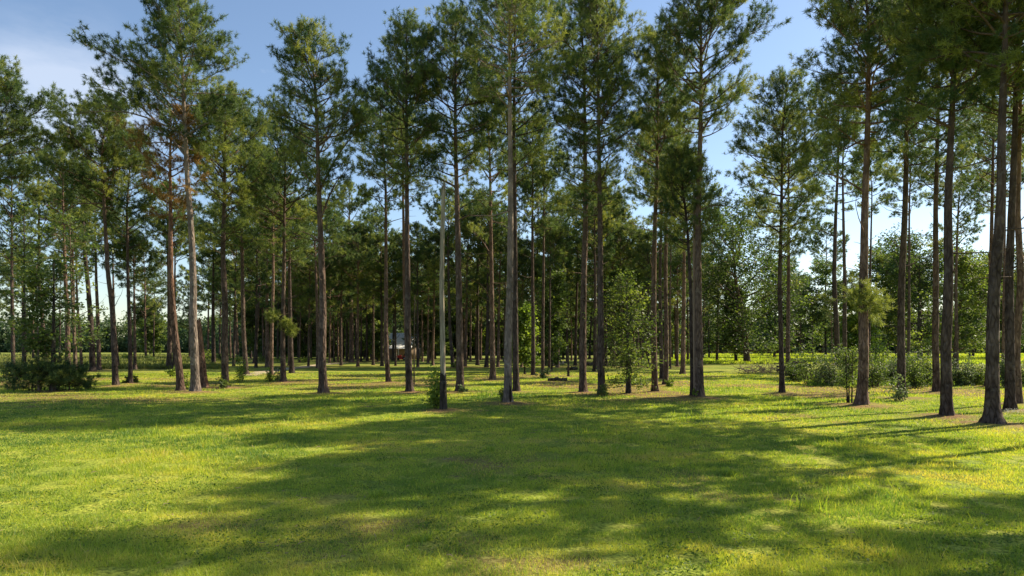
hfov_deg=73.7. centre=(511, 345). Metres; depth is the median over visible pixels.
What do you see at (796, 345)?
distant wood
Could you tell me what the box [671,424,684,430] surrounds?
grass tuft
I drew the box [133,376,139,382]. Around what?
bush
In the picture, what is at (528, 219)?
pine tree
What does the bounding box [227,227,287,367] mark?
pine tree
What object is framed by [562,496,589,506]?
grass tuft
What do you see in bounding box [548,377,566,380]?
fallen log
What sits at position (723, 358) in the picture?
tall grass
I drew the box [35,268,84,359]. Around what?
pine tree
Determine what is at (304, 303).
pine tree
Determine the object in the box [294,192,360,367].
pine tree
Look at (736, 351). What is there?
broadleaf tree
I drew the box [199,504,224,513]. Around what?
grass tuft
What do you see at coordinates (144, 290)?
pine tree
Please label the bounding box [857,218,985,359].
broadleaf tree
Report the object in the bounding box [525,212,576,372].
pine tree
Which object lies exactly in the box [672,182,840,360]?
broadleaf tree
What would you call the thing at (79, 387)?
bush
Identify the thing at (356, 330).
pine tree
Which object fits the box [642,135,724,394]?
pine tree
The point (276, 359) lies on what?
bush
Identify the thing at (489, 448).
grass tuft
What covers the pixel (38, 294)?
broadleaf tree
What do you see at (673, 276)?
pine tree
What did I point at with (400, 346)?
house
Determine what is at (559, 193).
pine tree
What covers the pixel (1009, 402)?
pine tree
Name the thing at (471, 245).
pine tree
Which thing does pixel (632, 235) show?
pine tree
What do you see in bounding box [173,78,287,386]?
pine tree
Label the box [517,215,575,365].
pine tree
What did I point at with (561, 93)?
pine tree
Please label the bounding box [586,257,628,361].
pine tree
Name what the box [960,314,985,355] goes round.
broadleaf tree
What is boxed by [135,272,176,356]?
pine tree
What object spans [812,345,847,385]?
bush
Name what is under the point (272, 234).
pine tree
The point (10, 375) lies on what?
bush
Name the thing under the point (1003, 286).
pine tree
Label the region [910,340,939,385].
bush
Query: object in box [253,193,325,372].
pine tree
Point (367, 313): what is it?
pine tree
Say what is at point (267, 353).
pine tree
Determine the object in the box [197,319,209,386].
dead trunk
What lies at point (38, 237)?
pine tree
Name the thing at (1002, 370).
bush
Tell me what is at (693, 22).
pine tree
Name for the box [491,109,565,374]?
pine tree
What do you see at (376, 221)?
pine tree
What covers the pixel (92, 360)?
pine tree
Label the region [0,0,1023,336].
sky
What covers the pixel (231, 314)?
pine tree
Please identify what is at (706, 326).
broadleaf tree
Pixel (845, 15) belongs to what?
pine tree
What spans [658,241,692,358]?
pine tree
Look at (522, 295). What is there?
pine tree
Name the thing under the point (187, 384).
bush
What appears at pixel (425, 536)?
grass tuft
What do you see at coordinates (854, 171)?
pine tree
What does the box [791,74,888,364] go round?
pine tree
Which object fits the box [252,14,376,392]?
pine tree
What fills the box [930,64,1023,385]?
pine tree
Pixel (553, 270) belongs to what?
pine tree
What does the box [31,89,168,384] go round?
pine tree
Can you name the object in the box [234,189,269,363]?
pine tree
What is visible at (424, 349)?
broadleaf tree
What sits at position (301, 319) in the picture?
pine tree
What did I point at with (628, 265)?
pine tree
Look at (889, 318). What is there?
broadleaf tree
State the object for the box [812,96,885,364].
pine tree
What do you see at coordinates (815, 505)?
grass tuft
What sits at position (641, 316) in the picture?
pine tree
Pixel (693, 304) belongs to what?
dead trunk
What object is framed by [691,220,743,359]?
pine tree
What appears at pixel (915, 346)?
broadleaf tree
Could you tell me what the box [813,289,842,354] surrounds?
pine tree
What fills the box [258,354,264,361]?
bush
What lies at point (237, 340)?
pine tree
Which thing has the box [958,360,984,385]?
bush
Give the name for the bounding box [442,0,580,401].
pine tree
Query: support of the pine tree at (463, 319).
on the ground at (615, 558)
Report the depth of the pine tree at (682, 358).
71.02 m
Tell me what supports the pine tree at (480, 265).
on the ground at (615, 558)
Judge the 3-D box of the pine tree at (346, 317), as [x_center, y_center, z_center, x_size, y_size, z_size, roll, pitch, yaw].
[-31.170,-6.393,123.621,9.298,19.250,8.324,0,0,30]
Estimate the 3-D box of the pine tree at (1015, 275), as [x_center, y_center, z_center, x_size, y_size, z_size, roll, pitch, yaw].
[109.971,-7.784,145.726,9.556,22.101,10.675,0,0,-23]
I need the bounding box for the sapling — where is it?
[828,344,871,402]
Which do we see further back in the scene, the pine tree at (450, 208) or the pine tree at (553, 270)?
the pine tree at (553, 270)
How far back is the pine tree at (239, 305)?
163.69 m
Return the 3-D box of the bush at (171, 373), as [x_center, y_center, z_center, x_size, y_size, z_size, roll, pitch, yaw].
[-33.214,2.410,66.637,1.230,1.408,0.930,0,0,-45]
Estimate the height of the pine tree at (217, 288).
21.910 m
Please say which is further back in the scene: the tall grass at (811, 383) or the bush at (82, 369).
the tall grass at (811, 383)
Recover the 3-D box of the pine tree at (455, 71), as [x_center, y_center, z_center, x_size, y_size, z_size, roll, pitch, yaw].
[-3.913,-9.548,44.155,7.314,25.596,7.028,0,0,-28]
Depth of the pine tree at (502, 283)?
126.56 m
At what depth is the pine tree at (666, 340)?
51.50 m
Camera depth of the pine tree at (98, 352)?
84.11 m
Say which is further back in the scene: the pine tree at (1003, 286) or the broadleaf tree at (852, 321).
the broadleaf tree at (852, 321)
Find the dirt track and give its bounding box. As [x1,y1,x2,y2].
[245,363,339,375]
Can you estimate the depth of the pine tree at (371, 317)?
142.32 m
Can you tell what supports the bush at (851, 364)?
on the ground at (615, 558)
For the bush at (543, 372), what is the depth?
62.77 m
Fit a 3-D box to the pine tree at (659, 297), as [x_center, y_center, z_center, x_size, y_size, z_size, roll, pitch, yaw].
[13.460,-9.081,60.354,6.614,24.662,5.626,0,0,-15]
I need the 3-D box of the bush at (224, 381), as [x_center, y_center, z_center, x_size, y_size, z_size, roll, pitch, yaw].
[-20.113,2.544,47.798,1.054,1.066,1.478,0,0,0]
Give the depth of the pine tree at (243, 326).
70.94 m
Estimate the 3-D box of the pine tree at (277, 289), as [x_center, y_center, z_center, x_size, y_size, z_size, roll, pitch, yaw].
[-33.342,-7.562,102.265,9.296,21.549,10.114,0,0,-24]
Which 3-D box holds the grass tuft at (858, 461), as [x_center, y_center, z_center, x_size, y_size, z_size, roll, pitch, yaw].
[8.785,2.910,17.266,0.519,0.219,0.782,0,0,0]
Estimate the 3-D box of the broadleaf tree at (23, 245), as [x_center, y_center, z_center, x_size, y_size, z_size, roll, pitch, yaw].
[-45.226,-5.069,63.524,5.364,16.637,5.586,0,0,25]
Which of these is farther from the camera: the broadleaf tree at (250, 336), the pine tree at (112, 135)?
the broadleaf tree at (250, 336)
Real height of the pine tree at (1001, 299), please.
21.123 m
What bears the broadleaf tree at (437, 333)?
on the ground at (615, 558)
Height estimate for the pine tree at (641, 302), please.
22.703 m
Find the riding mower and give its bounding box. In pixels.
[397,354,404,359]
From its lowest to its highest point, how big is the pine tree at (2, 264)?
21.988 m
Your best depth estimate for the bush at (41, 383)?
44.92 m
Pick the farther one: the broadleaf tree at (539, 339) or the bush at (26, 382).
the broadleaf tree at (539, 339)
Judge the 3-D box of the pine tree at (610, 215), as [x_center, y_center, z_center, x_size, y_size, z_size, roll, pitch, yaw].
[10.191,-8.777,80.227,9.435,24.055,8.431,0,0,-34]
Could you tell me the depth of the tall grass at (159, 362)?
103.83 m
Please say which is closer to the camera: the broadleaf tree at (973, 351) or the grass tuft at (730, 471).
the grass tuft at (730, 471)
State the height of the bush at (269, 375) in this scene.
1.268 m
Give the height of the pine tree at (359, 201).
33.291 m
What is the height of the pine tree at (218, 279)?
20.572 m
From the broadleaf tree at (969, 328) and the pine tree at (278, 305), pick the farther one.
the pine tree at (278, 305)
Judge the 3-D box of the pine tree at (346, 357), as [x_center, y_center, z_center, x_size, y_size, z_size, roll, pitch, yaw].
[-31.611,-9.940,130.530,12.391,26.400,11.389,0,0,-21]
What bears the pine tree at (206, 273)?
on the ground at (615, 558)
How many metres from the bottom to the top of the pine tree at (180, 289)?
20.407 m
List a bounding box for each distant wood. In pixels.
[0,310,241,352]
[204,268,707,356]
[662,308,1023,352]
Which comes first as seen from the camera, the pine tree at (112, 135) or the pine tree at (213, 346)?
the pine tree at (112, 135)
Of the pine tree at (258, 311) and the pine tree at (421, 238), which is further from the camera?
the pine tree at (258, 311)
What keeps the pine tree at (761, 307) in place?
on the ground at (615, 558)
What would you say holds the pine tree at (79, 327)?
on the ground at (615, 558)
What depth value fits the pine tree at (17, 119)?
48.16 m
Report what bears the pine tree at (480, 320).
on the ground at (615, 558)
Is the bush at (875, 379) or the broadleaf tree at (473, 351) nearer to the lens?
the bush at (875, 379)
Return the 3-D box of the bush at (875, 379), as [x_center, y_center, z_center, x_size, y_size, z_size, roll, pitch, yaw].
[26.405,1.703,49.682,2.815,3.218,3.283,0,0,0]
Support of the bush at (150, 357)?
on the ground at (615, 558)
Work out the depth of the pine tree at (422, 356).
125.83 m
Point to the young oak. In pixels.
(626, 360)
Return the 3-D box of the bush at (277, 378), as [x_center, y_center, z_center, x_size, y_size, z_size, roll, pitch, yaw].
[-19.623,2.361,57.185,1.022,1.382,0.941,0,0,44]
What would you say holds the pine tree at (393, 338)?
on the ground at (615, 558)
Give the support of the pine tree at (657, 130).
on the ground at (615, 558)
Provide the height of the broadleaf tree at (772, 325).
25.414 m
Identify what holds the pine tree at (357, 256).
on the ground at (615, 558)
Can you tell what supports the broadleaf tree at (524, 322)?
on the ground at (615, 558)
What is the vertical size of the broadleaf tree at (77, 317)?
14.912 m
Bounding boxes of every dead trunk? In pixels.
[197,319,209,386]
[413,295,414,383]
[439,181,446,408]
[567,344,569,375]
[693,183,694,395]
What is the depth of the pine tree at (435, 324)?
155.96 m
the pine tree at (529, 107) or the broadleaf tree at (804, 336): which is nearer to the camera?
the pine tree at (529, 107)
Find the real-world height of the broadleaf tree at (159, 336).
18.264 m
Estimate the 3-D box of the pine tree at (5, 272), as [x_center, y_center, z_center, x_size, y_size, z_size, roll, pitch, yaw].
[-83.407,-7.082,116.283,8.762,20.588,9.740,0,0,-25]
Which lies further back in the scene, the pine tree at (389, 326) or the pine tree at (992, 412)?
the pine tree at (389, 326)
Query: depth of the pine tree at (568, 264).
93.75 m
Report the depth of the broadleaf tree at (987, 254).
158.66 m
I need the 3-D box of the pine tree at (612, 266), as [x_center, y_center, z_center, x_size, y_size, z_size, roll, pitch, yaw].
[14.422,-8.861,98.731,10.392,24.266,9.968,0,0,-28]
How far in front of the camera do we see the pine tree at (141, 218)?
53.16 m
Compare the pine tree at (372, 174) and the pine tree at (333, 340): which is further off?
the pine tree at (333, 340)
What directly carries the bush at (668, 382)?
on the ground at (615, 558)
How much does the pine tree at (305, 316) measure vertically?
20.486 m
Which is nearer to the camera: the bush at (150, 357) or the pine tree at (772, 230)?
the pine tree at (772, 230)
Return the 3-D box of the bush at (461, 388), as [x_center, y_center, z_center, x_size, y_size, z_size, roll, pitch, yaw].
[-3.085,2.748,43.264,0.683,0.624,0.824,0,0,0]
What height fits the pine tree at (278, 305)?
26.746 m
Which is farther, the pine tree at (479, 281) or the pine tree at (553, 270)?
the pine tree at (553, 270)
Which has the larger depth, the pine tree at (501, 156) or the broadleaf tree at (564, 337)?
the broadleaf tree at (564, 337)
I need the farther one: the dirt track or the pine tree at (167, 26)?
the dirt track
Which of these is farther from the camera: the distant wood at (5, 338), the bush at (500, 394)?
the distant wood at (5, 338)
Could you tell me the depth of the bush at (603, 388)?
40.02 m
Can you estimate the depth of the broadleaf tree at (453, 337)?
158.30 m
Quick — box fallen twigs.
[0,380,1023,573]
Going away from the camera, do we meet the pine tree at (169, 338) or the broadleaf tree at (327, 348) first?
the pine tree at (169, 338)
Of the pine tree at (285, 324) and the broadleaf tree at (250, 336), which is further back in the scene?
the broadleaf tree at (250, 336)
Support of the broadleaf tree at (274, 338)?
on the ground at (615, 558)
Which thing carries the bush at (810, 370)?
on the ground at (615, 558)
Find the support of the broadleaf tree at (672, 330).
on the ground at (615, 558)
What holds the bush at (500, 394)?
on the ground at (615, 558)
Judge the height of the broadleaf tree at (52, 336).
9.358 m
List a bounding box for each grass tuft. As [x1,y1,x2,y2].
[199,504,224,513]
[403,530,432,542]
[479,445,494,451]
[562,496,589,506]
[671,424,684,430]
[721,467,738,476]
[780,492,838,513]
[849,457,866,466]
[875,545,902,560]
[908,498,930,508]
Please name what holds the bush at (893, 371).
on the ground at (615, 558)
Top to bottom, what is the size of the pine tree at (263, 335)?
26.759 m
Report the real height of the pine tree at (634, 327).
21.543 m
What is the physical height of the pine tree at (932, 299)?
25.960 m
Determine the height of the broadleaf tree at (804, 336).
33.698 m
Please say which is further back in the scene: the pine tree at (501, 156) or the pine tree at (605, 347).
the pine tree at (605, 347)
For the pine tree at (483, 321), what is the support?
on the ground at (615, 558)
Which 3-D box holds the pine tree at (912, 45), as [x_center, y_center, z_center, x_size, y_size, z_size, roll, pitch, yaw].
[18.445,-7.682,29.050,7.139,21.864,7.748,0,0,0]
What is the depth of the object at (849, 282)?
181.24 m
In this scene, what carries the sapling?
on the ground at (615, 558)
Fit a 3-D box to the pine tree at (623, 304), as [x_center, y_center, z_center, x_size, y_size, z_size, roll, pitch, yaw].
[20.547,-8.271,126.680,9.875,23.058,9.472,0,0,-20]
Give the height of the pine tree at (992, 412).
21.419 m
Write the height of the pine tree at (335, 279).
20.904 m
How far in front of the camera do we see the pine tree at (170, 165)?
44.22 m
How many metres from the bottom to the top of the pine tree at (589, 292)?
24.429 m
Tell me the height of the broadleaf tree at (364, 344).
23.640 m
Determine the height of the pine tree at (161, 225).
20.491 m
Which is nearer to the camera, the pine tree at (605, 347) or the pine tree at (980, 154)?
the pine tree at (980, 154)
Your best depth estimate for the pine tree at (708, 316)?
157.54 m
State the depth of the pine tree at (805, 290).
200.12 m
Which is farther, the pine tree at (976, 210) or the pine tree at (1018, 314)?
the pine tree at (976, 210)
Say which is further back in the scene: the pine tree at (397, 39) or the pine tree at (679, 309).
the pine tree at (679, 309)
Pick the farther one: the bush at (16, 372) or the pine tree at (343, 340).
the pine tree at (343, 340)
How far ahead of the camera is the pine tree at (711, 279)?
149.99 m
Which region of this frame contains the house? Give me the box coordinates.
[383,333,420,358]
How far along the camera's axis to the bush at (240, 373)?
56.20 m
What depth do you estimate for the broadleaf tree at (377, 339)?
127.67 m
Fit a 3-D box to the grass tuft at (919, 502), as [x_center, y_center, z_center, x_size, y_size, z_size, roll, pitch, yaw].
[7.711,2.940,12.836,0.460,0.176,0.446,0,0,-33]
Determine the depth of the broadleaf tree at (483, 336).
157.30 m
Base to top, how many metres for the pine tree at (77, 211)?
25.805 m
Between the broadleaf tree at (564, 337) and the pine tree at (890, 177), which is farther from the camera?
the broadleaf tree at (564, 337)
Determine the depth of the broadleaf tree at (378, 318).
144.11 m
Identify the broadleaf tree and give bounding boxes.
[0,199,57,367]
[3,254,100,390]
[7,262,70,389]
[25,203,113,369]
[125,294,166,353]
[231,288,279,355]
[264,280,306,357]
[285,286,332,357]
[302,305,354,357]
[331,297,401,357]
[335,308,365,357]
[363,299,392,359]
[366,318,393,361]
[400,302,437,352]
[401,275,455,359]
[436,282,469,357]
[446,284,502,356]
[453,306,484,357]
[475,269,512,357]
[503,298,540,373]
[530,269,573,370]
[530,278,564,354]
[540,290,580,357]
[569,273,609,352]
[607,301,631,345]
[629,297,671,352]
[649,267,689,356]
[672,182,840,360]
[685,267,723,354]
[712,279,752,360]
[753,251,803,357]
[773,267,830,351]
[798,255,849,354]
[833,285,884,356]
[856,248,924,357]
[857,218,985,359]
[868,231,929,349]
[905,245,1002,368]
[959,246,1023,348]
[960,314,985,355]
[981,243,1023,344]
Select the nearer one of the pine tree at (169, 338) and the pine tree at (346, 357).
the pine tree at (169, 338)
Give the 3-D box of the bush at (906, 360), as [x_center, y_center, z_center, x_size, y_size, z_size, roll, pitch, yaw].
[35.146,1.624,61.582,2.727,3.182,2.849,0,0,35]
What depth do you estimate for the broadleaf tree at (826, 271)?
200.12 m
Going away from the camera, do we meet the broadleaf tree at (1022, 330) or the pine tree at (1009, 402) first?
the pine tree at (1009, 402)
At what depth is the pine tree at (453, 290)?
103.29 m
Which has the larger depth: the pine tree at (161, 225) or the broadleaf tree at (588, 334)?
the broadleaf tree at (588, 334)
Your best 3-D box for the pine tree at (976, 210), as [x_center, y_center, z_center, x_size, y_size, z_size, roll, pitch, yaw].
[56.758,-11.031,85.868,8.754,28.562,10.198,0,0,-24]
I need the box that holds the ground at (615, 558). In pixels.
[0,352,1023,575]
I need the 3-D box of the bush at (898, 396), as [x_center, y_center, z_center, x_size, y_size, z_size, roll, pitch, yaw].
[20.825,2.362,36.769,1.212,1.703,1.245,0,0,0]
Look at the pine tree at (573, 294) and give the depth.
120.91 m
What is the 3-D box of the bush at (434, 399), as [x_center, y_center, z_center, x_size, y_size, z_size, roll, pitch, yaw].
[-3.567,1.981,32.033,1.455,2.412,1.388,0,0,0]
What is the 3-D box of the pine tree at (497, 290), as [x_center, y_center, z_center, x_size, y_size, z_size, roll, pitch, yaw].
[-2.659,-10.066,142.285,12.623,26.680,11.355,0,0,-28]
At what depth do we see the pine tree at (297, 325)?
154.21 m
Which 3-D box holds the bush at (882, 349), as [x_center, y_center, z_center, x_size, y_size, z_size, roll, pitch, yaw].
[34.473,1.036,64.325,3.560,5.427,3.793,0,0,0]
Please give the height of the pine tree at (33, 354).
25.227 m
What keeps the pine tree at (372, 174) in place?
on the ground at (615, 558)
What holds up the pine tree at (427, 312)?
on the ground at (615, 558)
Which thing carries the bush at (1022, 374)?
on the ground at (615, 558)
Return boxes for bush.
[0,343,31,372]
[0,352,23,388]
[0,353,50,391]
[16,364,34,390]
[21,353,77,389]
[25,358,49,389]
[42,360,100,390]
[63,379,84,389]
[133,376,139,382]
[144,355,157,360]
[164,366,175,375]
[184,371,189,389]
[215,375,231,388]
[229,355,242,361]
[230,356,250,381]
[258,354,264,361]
[264,368,274,381]
[273,355,287,362]
[273,366,280,380]
[422,362,450,408]
[458,384,467,391]
[498,387,502,400]
[535,367,550,377]
[595,382,609,395]
[664,379,673,386]
[784,359,809,381]
[787,343,836,383]
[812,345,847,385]
[836,337,871,381]
[853,348,896,386]
[869,333,896,370]
[876,354,896,382]
[884,374,912,400]
[888,350,912,374]
[895,350,931,387]
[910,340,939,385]
[952,348,983,385]
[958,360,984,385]
[999,353,1004,386]
[1021,361,1023,386]
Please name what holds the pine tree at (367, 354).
on the ground at (615, 558)
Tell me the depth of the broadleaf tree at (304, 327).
158.76 m
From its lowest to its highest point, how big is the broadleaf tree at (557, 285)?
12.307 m
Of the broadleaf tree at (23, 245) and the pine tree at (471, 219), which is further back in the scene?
the pine tree at (471, 219)
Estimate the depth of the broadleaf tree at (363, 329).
167.54 m
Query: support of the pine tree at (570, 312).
on the ground at (615, 558)
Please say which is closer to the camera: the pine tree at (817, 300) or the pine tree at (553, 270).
the pine tree at (553, 270)
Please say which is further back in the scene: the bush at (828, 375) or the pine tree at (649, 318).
the pine tree at (649, 318)
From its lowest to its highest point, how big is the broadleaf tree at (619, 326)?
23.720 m
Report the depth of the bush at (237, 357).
122.62 m
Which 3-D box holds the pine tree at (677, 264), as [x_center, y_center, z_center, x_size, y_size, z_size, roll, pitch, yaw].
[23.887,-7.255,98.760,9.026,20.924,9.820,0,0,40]
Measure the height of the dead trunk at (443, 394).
10.846 m
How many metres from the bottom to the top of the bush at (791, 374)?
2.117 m
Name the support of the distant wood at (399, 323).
on the ground at (615, 558)
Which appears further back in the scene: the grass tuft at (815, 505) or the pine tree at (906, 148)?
the pine tree at (906, 148)
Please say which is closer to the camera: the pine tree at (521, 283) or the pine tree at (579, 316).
the pine tree at (521, 283)
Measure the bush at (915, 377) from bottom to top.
3.026 m
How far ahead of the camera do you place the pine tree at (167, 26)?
43.28 m
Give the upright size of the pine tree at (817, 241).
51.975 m
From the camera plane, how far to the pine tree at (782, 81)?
42.03 m
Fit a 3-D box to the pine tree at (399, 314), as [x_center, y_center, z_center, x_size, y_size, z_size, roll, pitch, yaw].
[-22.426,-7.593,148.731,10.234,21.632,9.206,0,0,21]
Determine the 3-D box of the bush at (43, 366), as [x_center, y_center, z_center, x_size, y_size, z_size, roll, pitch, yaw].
[-29.827,2.035,44.524,3.736,3.305,3.406,0,0,0]
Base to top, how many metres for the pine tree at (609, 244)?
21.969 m
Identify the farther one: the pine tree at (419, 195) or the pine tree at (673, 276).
the pine tree at (673, 276)
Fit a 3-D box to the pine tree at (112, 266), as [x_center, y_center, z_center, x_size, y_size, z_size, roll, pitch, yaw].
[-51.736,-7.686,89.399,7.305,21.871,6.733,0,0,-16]
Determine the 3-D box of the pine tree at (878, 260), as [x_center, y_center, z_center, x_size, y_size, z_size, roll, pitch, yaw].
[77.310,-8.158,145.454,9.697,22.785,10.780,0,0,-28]
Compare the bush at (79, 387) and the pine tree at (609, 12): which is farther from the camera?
the bush at (79, 387)
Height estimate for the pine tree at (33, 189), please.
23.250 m
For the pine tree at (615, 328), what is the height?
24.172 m
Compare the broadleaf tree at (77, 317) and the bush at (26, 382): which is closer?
the bush at (26, 382)
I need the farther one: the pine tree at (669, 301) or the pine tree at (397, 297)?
the pine tree at (397, 297)
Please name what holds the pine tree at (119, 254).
on the ground at (615, 558)
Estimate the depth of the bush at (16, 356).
63.88 m
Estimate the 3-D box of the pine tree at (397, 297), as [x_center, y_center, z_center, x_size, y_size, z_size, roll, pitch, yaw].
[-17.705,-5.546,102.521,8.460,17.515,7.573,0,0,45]
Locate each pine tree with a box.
[0,54,75,199]
[0,139,75,360]
[0,140,55,362]
[0,242,59,357]
[0,244,47,330]
[0,250,21,319]
[10,134,101,360]
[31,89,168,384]
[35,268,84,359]
[42,166,101,361]
[43,0,255,390]
[49,144,114,370]
[51,206,98,364]
[72,192,134,369]
[82,126,168,382]
[91,207,142,365]
[110,231,158,368]
[111,101,209,390]
[114,239,173,357]
[128,178,199,367]
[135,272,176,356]
[150,210,204,368]
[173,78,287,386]
[176,274,207,356]
[179,248,228,355]
[185,203,247,362]
[192,119,287,373]
[197,258,240,311]
[197,259,245,357]
[199,231,262,365]
[209,272,239,357]
[216,220,253,356]
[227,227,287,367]
[230,107,332,380]
[230,258,270,357]
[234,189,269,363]
[237,145,315,373]
[240,196,296,366]
[244,257,286,358]
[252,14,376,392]
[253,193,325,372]
[258,250,302,358]
[259,232,317,365]
[280,268,318,361]
[280,271,308,358]
[285,246,339,365]
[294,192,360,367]
[294,268,318,358]
[307,179,395,361]
[307,246,355,362]
[315,229,364,365]
[315,272,359,361]
[318,277,348,361]
[324,218,383,366]
[335,229,359,360]
[337,290,365,358]
[341,84,423,381]
[341,234,395,364]
[342,294,344,358]
[346,213,411,365]
[346,268,383,361]
[351,5,448,391]
[354,250,383,360]
[355,276,379,359]
[371,235,416,360]
[372,252,421,365]
[377,287,397,330]
[381,70,437,375]
[388,220,449,366]
[397,0,513,390]
[397,249,438,361]
[397,280,418,320]
[410,231,462,364]
[410,243,447,362]
[414,186,479,367]
[428,240,464,328]
[429,214,498,366]
[431,275,446,358]
[437,187,507,364]
[439,91,535,379]
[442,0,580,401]
[445,249,489,360]
[447,267,484,358]
[460,198,519,366]
[462,0,566,390]
[462,258,502,359]
[462,289,485,358]
[466,215,534,366]
[472,244,506,359]
[481,232,530,361]
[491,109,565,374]
[496,245,551,366]
[498,239,539,309]
[516,166,562,364]
[517,119,576,373]
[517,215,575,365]
[524,240,575,350]
[525,202,593,366]
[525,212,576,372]
[533,0,639,391]
[545,241,592,360]
[548,0,659,393]
[555,177,639,370]
[559,274,590,360]
[560,189,593,364]
[561,210,634,365]
[570,280,593,358]
[573,204,645,365]
[576,234,596,357]
[579,184,627,365]
[579,247,621,311]
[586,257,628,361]
[588,210,657,367]
[603,239,625,360]
[608,226,663,366]
[609,21,710,390]
[609,241,650,350]
[611,293,650,360]
[622,229,679,367]
[623,108,702,378]
[623,238,663,363]
[625,261,657,359]
[626,82,704,383]
[630,295,668,358]
[633,0,792,396]
[635,150,726,373]
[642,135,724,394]
[642,224,706,365]
[651,195,686,368]
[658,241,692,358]
[668,250,714,358]
[688,255,724,357]
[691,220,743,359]
[702,260,722,356]
[722,65,837,392]
[744,108,833,374]
[751,286,773,348]
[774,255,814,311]
[784,280,814,354]
[786,0,948,404]
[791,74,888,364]
[795,288,827,353]
[807,222,849,352]
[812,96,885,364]
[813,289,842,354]
[826,0,971,395]
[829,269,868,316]
[841,137,902,365]
[852,255,897,353]
[870,122,946,367]
[873,0,1023,415]
[889,0,998,391]
[895,0,1023,423]
[916,264,942,354]
[922,147,1007,368]
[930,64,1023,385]
[936,8,1023,403]
[957,0,1023,409]
[973,105,1023,371]
[1000,271,1023,325]
[1001,268,1023,324]
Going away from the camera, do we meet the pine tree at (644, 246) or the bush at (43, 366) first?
the bush at (43, 366)
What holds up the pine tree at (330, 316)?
on the ground at (615, 558)
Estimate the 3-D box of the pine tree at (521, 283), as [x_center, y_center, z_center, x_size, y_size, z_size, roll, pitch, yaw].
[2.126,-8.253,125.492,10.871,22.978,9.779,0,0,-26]
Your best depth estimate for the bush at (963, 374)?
50.69 m
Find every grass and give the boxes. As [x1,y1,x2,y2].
[0,353,220,368]
[671,353,1023,363]
[806,370,1023,385]
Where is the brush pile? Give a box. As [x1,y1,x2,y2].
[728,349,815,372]
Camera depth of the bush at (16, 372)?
43.84 m
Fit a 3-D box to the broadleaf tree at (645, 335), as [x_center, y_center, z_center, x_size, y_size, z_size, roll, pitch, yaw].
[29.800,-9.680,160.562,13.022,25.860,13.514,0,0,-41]
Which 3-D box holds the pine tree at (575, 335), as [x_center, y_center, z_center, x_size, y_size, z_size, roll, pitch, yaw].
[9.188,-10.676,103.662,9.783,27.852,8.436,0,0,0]
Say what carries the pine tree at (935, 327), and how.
on the ground at (615, 558)
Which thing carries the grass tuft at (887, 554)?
on the ground at (615, 558)
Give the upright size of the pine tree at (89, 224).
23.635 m
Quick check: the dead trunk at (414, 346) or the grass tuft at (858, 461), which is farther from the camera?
the dead trunk at (414, 346)
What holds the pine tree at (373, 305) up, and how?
on the ground at (615, 558)
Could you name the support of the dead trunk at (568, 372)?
on the ground at (615, 558)
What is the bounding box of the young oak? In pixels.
[582,265,669,392]
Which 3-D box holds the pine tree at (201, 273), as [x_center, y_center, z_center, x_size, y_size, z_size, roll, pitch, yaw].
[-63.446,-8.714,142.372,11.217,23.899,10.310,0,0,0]
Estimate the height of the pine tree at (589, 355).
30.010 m
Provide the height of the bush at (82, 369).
2.426 m
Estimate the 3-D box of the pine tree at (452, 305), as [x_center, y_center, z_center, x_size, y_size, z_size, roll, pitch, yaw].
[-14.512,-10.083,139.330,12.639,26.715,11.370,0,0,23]
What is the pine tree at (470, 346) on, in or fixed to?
on the ground at (615, 558)

